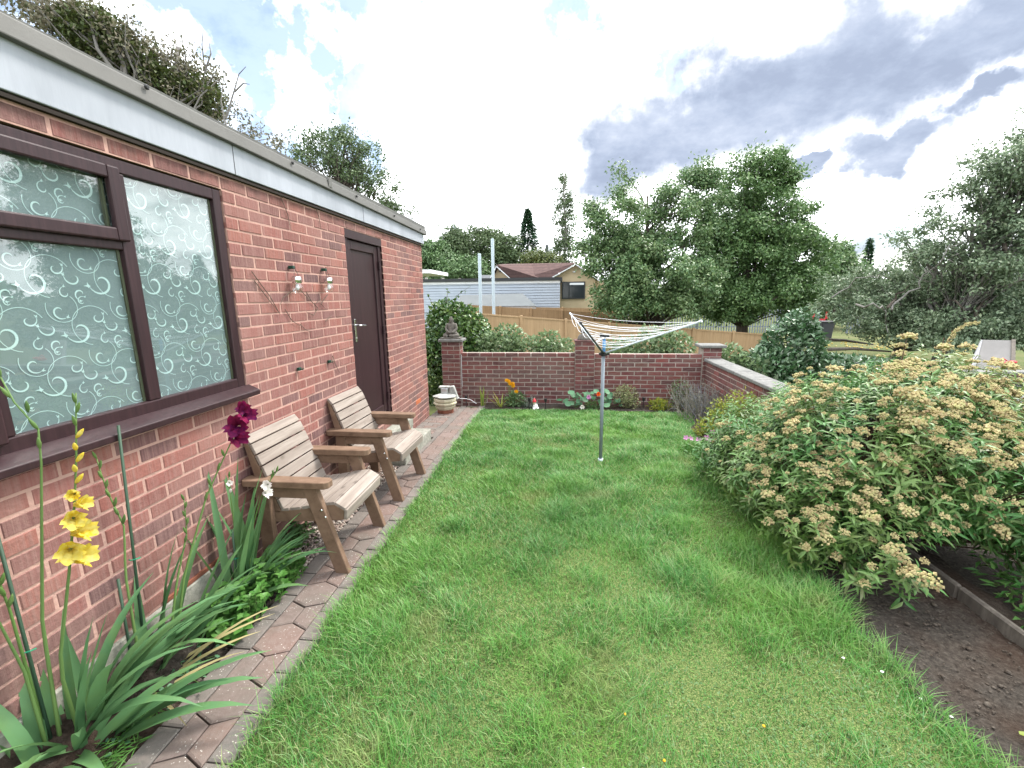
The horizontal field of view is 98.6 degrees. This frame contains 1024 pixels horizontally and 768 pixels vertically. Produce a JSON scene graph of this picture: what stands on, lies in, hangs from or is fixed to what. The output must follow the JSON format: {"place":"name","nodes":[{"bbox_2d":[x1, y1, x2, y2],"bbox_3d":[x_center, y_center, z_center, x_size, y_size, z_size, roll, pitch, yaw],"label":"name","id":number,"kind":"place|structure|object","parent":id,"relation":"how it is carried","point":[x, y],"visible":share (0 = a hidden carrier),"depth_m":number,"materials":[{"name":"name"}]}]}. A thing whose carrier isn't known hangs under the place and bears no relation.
{"place":"outdoors","nodes":[
{"label":"outdoors","id":0,"kind":"place"},
{"bbox_2d":[123,405,484,767],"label":"path","id":1,"kind":"structure","parent":0,"point":[199,739],"depth_m":2.32,"materials":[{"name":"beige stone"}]},
{"bbox_2d":[241,414,385,574],"bbox_3d":[-1.361,0.732,3.130,0.659,0.917,0.684,1,11,6],"label":"garden armchair","id":2,"kind":"object","parent":1,"relation":"on","point":[320,498],"visible":0.93,"depth_m":2.92,"materials":[{"name":"brown wood"}]},
{"bbox_2d":[326,386,425,501],"bbox_3d":[-1.244,0.528,4.137,0.659,0.917,0.684,1,12,7],"label":"garden armchair","id":3,"kind":"object","parent":1,"relation":"on","point":[388,447],"visible":0.94,"depth_m":3.93,"materials":[{"name":"brown wood"}]},
{"bbox_2d":[433,355,474,413],"bbox_3d":[-0.899,0.004,7.336,0.497,0.849,0.976,5,13,27],"label":"stone water feature","id":4,"kind":"object","parent":1,"relation":"on","point":[445,402],"visible":1,"depth_m":7.07,"materials":[{"name":"stone"}]},
{"bbox_2d":[281,465,398,576],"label":"gravel","id":5,"kind":"structure","parent":0,"point":[338,525],"depth_m":3.36,"materials":[{"name":"grey gravel"}]},
{"bbox_2d":[281,521,318,555],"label":"shade weed","id":6,"kind":"object","parent":5,"relation":"on","point":[294,537],"visible":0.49,"depth_m":3.26,"materials":[{"name":"green plant"}]},
{"bbox_2d":[0,0,1023,286],"label":"sky","id":7,"kind":"structure","parent":0,"point":[478,104],"materials":[{"name":"white"}]},
{"bbox_2d":[481,403,676,411],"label":"flower bed soil","id":8,"kind":"structure","parent":0,"point":[553,406],"depth_m":7.47,"materials":[{"name":"brown soil"}]},
{"bbox_2d":[480,386,489,405],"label":"sword leaved plant","id":9,"kind":"object","parent":8,"relation":"on","point":[482,398],"visible":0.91,"depth_m":7.59,"materials":[{"name":"green plant"}]},
{"bbox_2d":[490,390,511,406],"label":"sword leaved plant","id":10,"kind":"object","parent":8,"relation":"on","point":[498,404],"visible":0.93,"depth_m":7.50,"materials":[{"name":"green plant"}]},
{"bbox_2d":[503,379,527,407],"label":"yellow daisies","id":11,"kind":"object","parent":8,"relation":"on","point":[511,396],"visible":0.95,"depth_m":7.52,"materials":[{"name":"green plant"}]},
{"bbox_2d":[557,390,590,408],"bbox_3d":[1.026,0.268,7.344,0.575,0.327,0.353,1,11,6],"label":"nasturtium","id":12,"kind":"object","parent":8,"relation":"on","point":[586,397],"visible":1,"depth_m":7.37,"materials":[{"name":"green plant"}]},
{"bbox_2d":[584,399,599,409],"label":"bedding plant","id":13,"kind":"object","parent":8,"relation":"on","point":[589,403],"visible":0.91,"depth_m":7.31,"materials":[{"name":"green plant"}]},
{"bbox_2d":[590,389,621,407],"bbox_3d":[1.495,0.260,7.301,0.694,0.350,0.369,1,11,6],"label":"nasturtium","id":14,"kind":"object","parent":8,"relation":"on","point":[609,395],"visible":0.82,"depth_m":7.31,"materials":[{"name":"green plant"}]},
{"bbox_2d":[612,383,641,408],"bbox_3d":[1.915,0.206,7.391,0.518,0.458,0.359,1,11,6],"label":"variegated euonymus","id":15,"kind":"object","parent":8,"relation":"on","point":[625,400],"visible":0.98,"depth_m":7.35,"materials":[{"name":"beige plant"}]},
{"bbox_2d":[647,397,671,410],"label":"lime fern","id":16,"kind":"object","parent":8,"relation":"on","point":[659,401],"visible":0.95,"depth_m":7.22,"materials":[{"name":"yellow plant"}]},
{"bbox_2d":[160,310,1023,726],"bbox_3d":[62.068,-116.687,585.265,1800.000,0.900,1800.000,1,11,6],"label":"ground","id":17,"kind":"structure","parent":0,"point":[432,408],"depth_m":33.43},
{"bbox_2d":[0,0,293,157],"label":"hawthorn tree","id":18,"kind":"object","parent":17,"relation":"on","point":[177,63],"visible":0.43,"depth_m":8.77,"materials":[{"name":"green plant"}]},
{"bbox_2d":[19,2,249,124],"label":"bare branches","id":19,"kind":"object","parent":18,"relation":"attached to","point":[235,90],"visible":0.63,"depth_m":9.59,"materials":[{"name":"grey plant"}]},
{"bbox_2d":[42,0,228,119],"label":"ivy growth","id":20,"kind":"object","parent":18,"relation":"attached to","point":[80,26],"visible":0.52,"depth_m":8.71,"materials":[{"name":"green plant"}]},
{"bbox_2d":[0,576,295,767],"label":"border soil","id":21,"kind":"structure","parent":17,"relation":"on","point":[68,728],"depth_m":1.80,"materials":[{"name":"brown soil"}]},
{"bbox_2d":[0,538,52,739],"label":"garden cane","id":22,"kind":"object","parent":21,"relation":"on","point":[24,638],"visible":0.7,"depth_m":1.63,"materials":[{"name":"green"}]},
{"bbox_2d":[0,369,161,767],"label":"budding gladiolus","id":23,"kind":"object","parent":21,"relation":"on","point":[16,732],"visible":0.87,"depth_m":1.63,"materials":[{"name":"green plant"}]},
{"bbox_2d":[78,687,166,767],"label":"grassy weeds","id":24,"kind":"object","parent":21,"relation":"on","point":[113,756],"visible":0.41,"depth_m":1.74,"materials":[{"name":"green plant"}]},
{"bbox_2d":[116,578,130,649],"bbox_3d":[-1.766,1.157,2.023,0.012,0.570,0.032,1,11,6],"label":"garden cane","id":25,"kind":"object","parent":21,"relation":"on","point":[122,607],"visible":0.65,"depth_m":2.00,"materials":[{"name":"grey"}]},
{"bbox_2d":[117,425,142,626],"bbox_3d":[-1.754,0.804,2.042,0.012,1.256,0.081,8,14,35],"label":"garden cane","id":26,"kind":"object","parent":21,"relation":"on","point":[129,519],"visible":0.65,"depth_m":2.01,"materials":[{"name":"green"}]},
{"bbox_2d":[0,393,269,767],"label":"yellow gladiolus","id":27,"kind":"object","parent":21,"relation":"on","point":[97,697],"visible":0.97,"depth_m":1.78,"materials":[{"name":"green plant"}]},
{"bbox_2d":[100,644,219,756],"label":"weeds","id":28,"kind":"object","parent":21,"relation":"on","point":[160,689],"visible":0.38,"depth_m":2.08,"materials":[{"name":"green plant"}]},
{"bbox_2d":[92,451,275,724],"bbox_3d":[-1.481,0.833,2.069,0.643,1.160,0.554,5,13,24],"label":"leafy gladiolus","id":29,"kind":"object","parent":21,"relation":"on","point":[136,626],"visible":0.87,"depth_m":2.15,"materials":[{"name":"green plant"}]},
{"bbox_2d":[186,606,237,643],"bbox_3d":[-1.617,1.296,2.362,0.286,0.133,0.309,1,11,6],"label":"feathery weed","id":30,"kind":"object","parent":21,"relation":"on","point":[219,616],"visible":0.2,"depth_m":2.37,"materials":[{"name":"green plant"}]},
{"bbox_2d":[177,401,263,647],"bbox_3d":[-1.493,0.741,2.240,0.321,1.274,0.499,5,13,27],"label":"purple gladiolus","id":31,"kind":"object","parent":21,"relation":"on","point":[238,435],"visible":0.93,"depth_m":2.27,"materials":[{"name":"green plant"}]},
{"bbox_2d":[206,604,253,645],"bbox_3d":[-1.516,1.299,2.356,0.208,0.138,0.259,-10,15,-40],"label":"strawberry plant","id":32,"kind":"object","parent":21,"relation":"on","point":[214,631],"visible":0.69,"depth_m":2.31,"materials":[{"name":"green plant"}]},
{"bbox_2d":[231,529,236,571],"bbox_3d":[-1.608,1.081,2.570,0.026,0.500,0.012,-10,15,-38],"label":"garden cane","id":33,"kind":"object","parent":21,"relation":"on","point":[234,549],"visible":0.43,"depth_m":2.54,"materials":[{"name":"green"}]},
{"bbox_2d":[205,544,307,629],"bbox_3d":[-1.493,1.199,2.615,0.366,0.231,0.613,1,11,6],"label":"mint plant","id":34,"kind":"object","parent":21,"relation":"on","point":[258,593],"visible":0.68,"depth_m":2.54,"materials":[{"name":"green plant"}]},
{"bbox_2d":[188,462,336,591],"bbox_3d":[-1.488,0.846,2.719,0.703,0.879,0.770,1,11,6],"label":"white gladiolus","id":35,"kind":"object","parent":21,"relation":"on","point":[247,534],"visible":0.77,"depth_m":2.59,"materials":[{"name":"green plant"}]},
{"bbox_2d":[0,10,429,758],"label":"brick outbuilding","id":36,"kind":"structure","parent":17,"relation":"on","point":[144,232],"depth_m":2.19,"materials":[{"name":"brick"}]},
{"bbox_2d":[0,124,259,479],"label":"window","id":37,"kind":"structure","parent":36,"relation":"in","point":[116,292],"depth_m":1.98,"materials":[{"name":"plastic"}]},
{"bbox_2d":[251,196,339,372],"bbox_3d":[-1.648,-0.695,3.412,0.010,1.415,1.033,1,11,6],"label":"dry vine","id":38,"kind":"object","parent":36,"relation":"attached to","point":[294,289],"visible":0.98,"depth_m":3.28,"materials":[{"name":"brown plant"}]},
{"bbox_2d":[288,266,302,293],"bbox_3d":[-1.620,-0.782,3.301,0.090,0.203,0.076,1,11,6],"label":"jar lamp","id":39,"kind":"object","parent":36,"relation":"attached to","point":[296,279],"visible":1,"depth_m":3.28,"materials":[{"name":"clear glass"}]},
{"bbox_2d":[321,268,333,290],"bbox_3d":[-1.572,-0.882,3.755,0.090,0.203,0.076,1,11,6],"label":"jar lamp","id":40,"kind":"object","parent":36,"relation":"attached to","point":[328,281],"visible":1,"depth_m":3.73,"materials":[{"name":"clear glass"}]},
{"bbox_2d":[344,228,390,428],"bbox_3d":[-1.633,-0.516,4.784,0.311,2.115,0.887,1,11,6],"label":"door","id":41,"kind":"structure","parent":36,"relation":"in","point":[363,255],"depth_m":4.79,"materials":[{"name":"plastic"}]},
{"bbox_2d":[286,113,423,218],"bbox_3d":[-5.333,-5.134,15.530,4.418,7.669,3.053,-2,11,-7],"label":"rounded tree","id":42,"kind":"object","parent":17,"relation":"on","point":[355,169],"visible":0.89,"depth_m":14.78,"materials":[{"name":"green plant"}]},
{"bbox_2d":[386,418,430,466],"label":"concrete steps","id":43,"kind":"structure","parent":17,"relation":"on","point":[426,433],"depth_m":5.27,"materials":[{"name":"beige concrete"}]},
{"bbox_2d":[422,269,447,276],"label":"white porch roof","id":44,"kind":"structure","parent":17,"relation":"on","point":[427,272],"depth_m":12.74,"materials":[{"name":"white paint"}]},
{"bbox_2d":[421,236,462,278],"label":"bushy tree","id":45,"kind":"object","parent":17,"relation":"on","point":[431,251],"visible":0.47,"depth_m":40.49,"materials":[{"name":"green plant"}]},
{"bbox_2d":[435,219,475,258],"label":"bushy tree","id":46,"kind":"object","parent":17,"relation":"on","point":[453,237],"visible":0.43,"depth_m":43.03,"materials":[{"name":"green plant"}]},
{"bbox_2d":[425,248,494,278],"bbox_3d":[-4.473,-9.314,40.124,6.858,5.655,6.462,-4,12,-17],"label":"bushy tree","id":47,"kind":"object","parent":17,"relation":"on","point":[463,268],"visible":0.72,"depth_m":38.63,"materials":[{"name":"green plant"}]},
{"bbox_2d":[425,298,495,405],"bbox_3d":[-1.069,-0.626,8.728,1.762,2.176,1.507,1,11,6],"label":"ivy mound","id":48,"kind":"object","parent":17,"relation":"on","point":[469,329],"visible":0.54,"depth_m":8.45,"materials":[{"name":"green plant"}]},
{"bbox_2d":[427,286,468,309],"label":"ivy shoot","id":49,"kind":"object","parent":48,"relation":"attached to","point":[446,300],"visible":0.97,"depth_m":8.60,"materials":[{"name":"green plant"}]},
{"bbox_2d":[478,254,481,312],"bbox_3d":[-1.209,-2.876,17.011,0.110,4.162,0.100,1,11,6],"label":"steel pole","id":50,"kind":"object","parent":17,"relation":"on","point":[480,282],"visible":0.58,"depth_m":16.78,"materials":[{"name":"white metal"}]},
{"bbox_2d":[462,218,508,273],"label":"bushy tree","id":51,"kind":"object","parent":17,"relation":"on","point":[482,235],"visible":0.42,"depth_m":44.70,"materials":[{"name":"green plant"}]},
{"bbox_2d":[423,277,561,327],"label":"clad garage","id":52,"kind":"structure","parent":17,"relation":"on","point":[541,291],"depth_m":23.99,"materials":[{"name":"pale grey painted wood cladding"},{"name":"light grey roofing sheet"}]},
{"bbox_2d":[491,239,494,313],"bbox_3d":[-0.714,-3.170,17.065,0.110,4.705,0.100,1,11,6],"label":"steel pole","id":53,"kind":"object","parent":17,"relation":"on","point":[493,276],"visible":0.58,"depth_m":16.84,"materials":[{"name":"white metal"}]},
{"bbox_2d":[458,293,535,308],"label":"garden shed","id":54,"kind":"structure","parent":17,"relation":"on","point":[521,300],"depth_m":21.00,"materials":[{"name":"grey metal"}]},
{"bbox_2d":[485,232,526,267],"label":"bushy tree","id":55,"kind":"object","parent":17,"relation":"on","point":[504,253],"visible":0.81,"depth_m":43.05,"materials":[{"name":"green plant"}]},
{"bbox_2d":[474,322,574,351],"bbox_3d":[0.288,-0.370,8.357,2.079,1.601,0.876,1,11,6],"label":"bramble patch","id":56,"kind":"object","parent":17,"relation":"on","point":[513,342],"visible":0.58,"depth_m":8.16,"materials":[{"name":"green plant"}]},
{"bbox_2d":[515,207,543,263],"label":"conifer tree","id":57,"kind":"object","parent":17,"relation":"on","point":[527,224],"visible":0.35,"depth_m":44.30,"materials":[{"name":"green plant"}]},
{"bbox_2d":[516,246,566,263],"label":"bushy tree","id":58,"kind":"object","parent":17,"relation":"on","point":[541,256],"visible":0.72,"depth_m":39.36,"materials":[{"name":"green plant"}]},
{"bbox_2d":[468,304,624,323],"bbox_3d":[1.496,-2.385,19.122,6.768,2.205,0.107,0,11,1],"label":"timber fence","id":59,"kind":"object","parent":17,"relation":"on","point":[539,313],"visible":0.26,"depth_m":19.01,"materials":[{"name":"brown wood"}]},
{"bbox_2d":[490,263,606,307],"bbox_3d":[3.100,-6.724,32.746,8.724,4.326,8.858,1,11,6],"label":"cream bungalow","id":60,"kind":"object","parent":17,"relation":"on","point":[574,292],"visible":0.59,"depth_m":28.75,"materials":[{"name":"brown tile"}]},
{"bbox_2d":[562,281,584,298],"bbox_3d":[3.997,-6.095,28.638,1.495,1.102,0.092,1,11,6],"label":"window","id":61,"kind":"structure","parent":60,"relation":"in","point":[570,290],"depth_m":28.59,"materials":[{"name":"black glass"}]},
{"bbox_2d":[548,165,579,274],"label":"poplar tree","id":62,"kind":"object","parent":17,"relation":"on","point":[563,203],"visible":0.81,"depth_m":47.44,"materials":[{"name":"green plant"}]},
{"bbox_2d":[536,307,620,313],"bbox_3d":[3.290,-2.918,22.133,4.707,1.975,0.108,-1,11,0],"label":"timber fence","id":63,"kind":"object","parent":17,"relation":"on","point":[573,309],"visible":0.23,"depth_m":21.99,"materials":[{"name":"brown wood"}]},
{"bbox_2d":[438,338,726,409],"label":"brick garden wall","id":64,"kind":"structure","parent":17,"relation":"on","point":[552,377],"depth_m":7.66,"materials":[{"name":"red brick"}]},
{"bbox_2d":[440,317,462,338],"bbox_3d":[-1.074,-0.997,7.797,0.359,0.386,0.243,1,11,6],"label":"seated statue","id":65,"kind":"object","parent":64,"relation":"on","point":[451,327],"visible":1,"depth_m":7.76,"materials":[{"name":"stone"}]},
{"bbox_2d":[577,329,590,339],"bbox_3d":[1.257,-0.861,7.601,0.250,0.191,0.250,1,11,6],"label":"stone bird finial","id":66,"kind":"object","parent":64,"relation":"on","point":[581,336],"visible":0.59,"depth_m":7.53,"materials":[{"name":"grey stone"}]},
{"bbox_2d":[475,313,770,357],"bbox_3d":[4.385,-1.742,16.294,11.529,2.000,0.125,-2,11,-7],"label":"timber fence","id":67,"kind":"object","parent":17,"relation":"on","point":[531,326],"visible":0.42,"depth_m":16.13,"materials":[{"name":"brown wood"}]},
{"bbox_2d":[605,323,697,353],"bbox_3d":[2.490,-0.344,8.101,1.763,1.601,0.762,1,11,6],"label":"bramble patch","id":68,"kind":"object","parent":17,"relation":"on","point":[667,345],"visible":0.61,"depth_m":7.93,"materials":[{"name":"green plant"}]},
{"bbox_2d":[625,309,819,332],"bbox_3d":[12.691,-3.880,27.179,12.493,1.609,0.118,-1,11,0],"label":"palisade fence","id":69,"kind":"object","parent":17,"relation":"on","point":[696,326],"visible":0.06,"depth_m":27.18,"materials":[{"name":"metal"}]},
{"bbox_2d":[721,341,769,376],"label":"leafy shrub","id":70,"kind":"object","parent":17,"relation":"on","point":[726,353],"visible":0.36,"depth_m":7.51,"materials":[{"name":"green plant"}]},
{"bbox_2d":[567,255,947,288],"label":"distant treeline","id":71,"kind":"object","parent":17,"relation":"on","point":[580,264],"depth_m":64.00,"materials":[{"name":"green plant"}]},
{"bbox_2d":[703,358,873,460],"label":"side garden wall","id":72,"kind":"structure","parent":17,"relation":"on","point":[723,374],"depth_m":6.13,"materials":[{"name":"brick"}]},
{"bbox_2d":[730,305,875,390],"bbox_3d":[5.052,-0.422,7.675,2.572,1.877,1.356,1,11,6],"label":"camellia bush","id":73,"kind":"object","parent":17,"relation":"on","point":[786,363],"visible":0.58,"depth_m":7.49,"materials":[{"name":"green plant"}]},
{"bbox_2d":[842,238,875,316],"bbox_3d":[31.917,-9.382,39.681,3.183,7.257,3.012,1,11,6],"label":"conifer tree","id":74,"kind":"object","parent":17,"relation":"on","point":[869,248],"visible":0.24,"depth_m":39.11,"materials":[{"name":"green plant"}]},
{"bbox_2d":[879,238,940,311],"bbox_3d":[27.748,-6.548,29.987,6.126,6.559,6.193,1,11,6],"label":"conifer tree","id":75,"kind":"object","parent":17,"relation":"on","point":[922,256],"visible":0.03,"depth_m":29.27,"materials":[{"name":"green plant"}]},
{"bbox_2d":[944,370,1023,386],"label":"decorative block wall","id":76,"kind":"structure","parent":17,"relation":"on","point":[1009,372],"depth_m":7.89,"materials":[{"name":"brick"}]},
{"bbox_2d":[214,408,1022,767],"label":"lawn","id":77,"kind":"structure","parent":0,"point":[712,679],"depth_m":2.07,"materials":[{"name":"green plant"}]},
{"bbox_2d":[569,313,702,460],"bbox_3d":[1.162,0.088,4.680,1.081,1.611,1.933,1,11,6],"label":"rotary washing line","id":78,"kind":"object","parent":77,"relation":"on","point":[603,353],"visible":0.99,"depth_m":4.44,"materials":[{"name":"grey plastic"}]},
{"bbox_2d":[450,611,996,767],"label":"clover","id":79,"kind":"object","parent":77,"relation":"on","point":[817,754],"visible":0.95,"depth_m":1.86,"materials":[{"name":"green plant"}]},
{"bbox_2d":[683,326,1023,384],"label":"field","id":80,"kind":"structure","parent":0,"point":[837,334],"depth_m":19.40,"materials":[{"name":"yellow plant"}]},
{"bbox_2d":[561,149,745,325],"bbox_3d":[5.596,-5.107,17.361,7.329,7.991,5.836,1,11,6],"label":"apple tree","id":81,"kind":"object","parent":80,"relation":"on","point":[636,259],"visible":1,"depth_m":16.48,"materials":[{"name":"green plant"}]},
{"bbox_2d":[688,130,849,332],"bbox_3d":[10.371,-5.920,18.611,6.604,8.985,5.592,-10,15,-38],"label":"pear tree","id":82,"kind":"object","parent":80,"relation":"on","point":[774,244],"visible":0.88,"depth_m":17.94,"materials":[{"name":"green plant"}]},
{"bbox_2d":[776,268,845,323],"bbox_3d":[19.126,-5.539,28.851,5.694,4.063,4.996,1,11,6],"label":"bushy tree","id":83,"kind":"object","parent":80,"relation":"on","point":[822,317],"visible":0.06,"depth_m":28.03,"materials":[{"name":"green plant"}]},
{"bbox_2d":[813,312,834,337],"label":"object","id":84,"kind":"object","parent":80,"relation":"on","point":[826,326],"visible":0.41,"depth_m":22.03,"materials":[{"name":"grey plastic"}]},
{"bbox_2d":[811,235,883,326],"bbox_3d":[21.864,-6.958,29.917,5.354,6.318,5.088,1,11,6],"label":"bushy tree","id":85,"kind":"object","parent":80,"relation":"on","point":[850,262],"visible":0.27,"depth_m":28.99,"materials":[{"name":"green plant"}]},
{"bbox_2d":[825,338,873,344],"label":"fallen branch","id":86,"kind":"object","parent":80,"relation":"on","point":[840,340],"visible":0.81,"depth_m":16.96,"materials":[{"name":"brown wood"}]},
{"bbox_2d":[819,353,890,377],"bbox_3d":[7.500,-0.275,9.984,3.103,0.790,1.648,-6,13,-25],"label":"garden bush","id":87,"kind":"object","parent":80,"relation":"on","point":[872,358],"visible":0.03,"depth_m":10.19,"materials":[{"name":"green plant"}]},
{"bbox_2d":[827,347,891,351],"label":"fallen branch","id":88,"kind":"object","parent":80,"relation":"on","point":[844,348],"visible":0.97,"depth_m":13.96,"materials":[{"name":"brown wood"}]},
{"bbox_2d":[805,261,1023,359],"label":"old apple tree","id":89,"kind":"object","parent":80,"relation":"on","point":[912,309],"visible":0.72,"depth_m":14.00,"materials":[{"name":"green plant"}]},
{"bbox_2d":[838,305,1023,354],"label":"hedge shrub","id":90,"kind":"object","parent":80,"relation":"on","point":[930,344],"visible":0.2,"depth_m":12.93,"materials":[{"name":"green plant"}]},
{"bbox_2d":[873,100,1023,367],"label":"old apple tree","id":91,"kind":"object","parent":80,"relation":"on","point":[986,262],"visible":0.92,"depth_m":12.43,"materials":[{"name":"green plant"}]},
{"bbox_2d":[831,160,1023,353],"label":"crooked branch","id":92,"kind":"object","parent":91,"relation":"attached to","point":[894,301],"visible":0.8,"depth_m":12.62,"materials":[{"name":"brown plant"}]},
{"bbox_2d":[969,339,1015,369],"bbox_3d":[10.176,-0.609,9.257,1.728,0.574,0.608,-9,14,-37],"label":"leaning board","id":93,"kind":"object","parent":80,"relation":"on","point":[989,349],"visible":0.64,"depth_m":9.35,"materials":[{"name":"grey wood"}]},
{"bbox_2d":[687,406,1023,767],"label":"flower bed soil","id":94,"kind":"structure","parent":0,"point":[952,564],"depth_m":2.27,"materials":[{"name":"brown soil"}]},
{"bbox_2d":[667,378,692,410],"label":"dark perennial","id":95,"kind":"object","parent":94,"relation":"on","point":[673,386],"visible":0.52,"depth_m":7.28,"materials":[{"name":"green plant"}]},
{"bbox_2d":[667,373,727,423],"bbox_3d":[2.972,0.215,6.657,1.254,0.621,1.517,3,12,19],"label":"lavender bush","id":96,"kind":"object","parent":94,"relation":"on","point":[698,402],"visible":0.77,"depth_m":6.65,"materials":[{"name":"grey plant"}]},
{"bbox_2d":[675,430,734,456],"bbox_3d":[2.178,0.663,4.991,0.668,0.369,0.473,1,11,6],"label":"pink mallow","id":97,"kind":"object","parent":94,"relation":"on","point":[691,438],"visible":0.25,"depth_m":4.95,"materials":[{"name":"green plant"}]},
{"bbox_2d":[692,416,718,437],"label":"golden shrub","id":98,"kind":"object","parent":94,"relation":"on","point":[698,432],"visible":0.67,"depth_m":5.73,"materials":[{"name":"yellow plant"}]},
{"bbox_2d":[704,397,739,426],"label":"golden shrub","id":99,"kind":"object","parent":94,"relation":"on","point":[715,411],"visible":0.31,"depth_m":5.96,"materials":[{"name":"yellow plant"}]},
{"bbox_2d":[718,386,760,428],"bbox_3d":[2.855,0.371,5.465,0.561,0.715,0.529,10,15,42],"label":"golden shrub","id":100,"kind":"object","parent":94,"relation":"on","point":[743,401],"visible":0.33,"depth_m":5.43,"materials":[{"name":"yellow plant"}]},
{"bbox_2d":[690,321,1023,610],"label":"spirea shrub","id":101,"kind":"object","parent":94,"relation":"on","point":[880,488],"visible":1,"depth_m":2.81,"materials":[{"name":"green plant"}]},
{"bbox_2d":[826,580,1010,738],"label":"bed stones","id":102,"kind":"object","parent":94,"relation":"on","point":[986,703],"visible":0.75,"depth_m":2.08,"materials":[{"name":"stone"}]},
{"bbox_2d":[858,515,1023,648],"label":"bed edging","id":103,"kind":"object","parent":94,"relation":"on","point":[1007,627],"visible":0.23,"depth_m":2.48,"materials":[{"name":"grey concrete"}]},
{"bbox_2d":[964,537,1023,628],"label":"ground plant","id":104,"kind":"object","parent":94,"relation":"on","point":[1004,575],"visible":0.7,"depth_m":2.65,"materials":[{"name":"green plant"}]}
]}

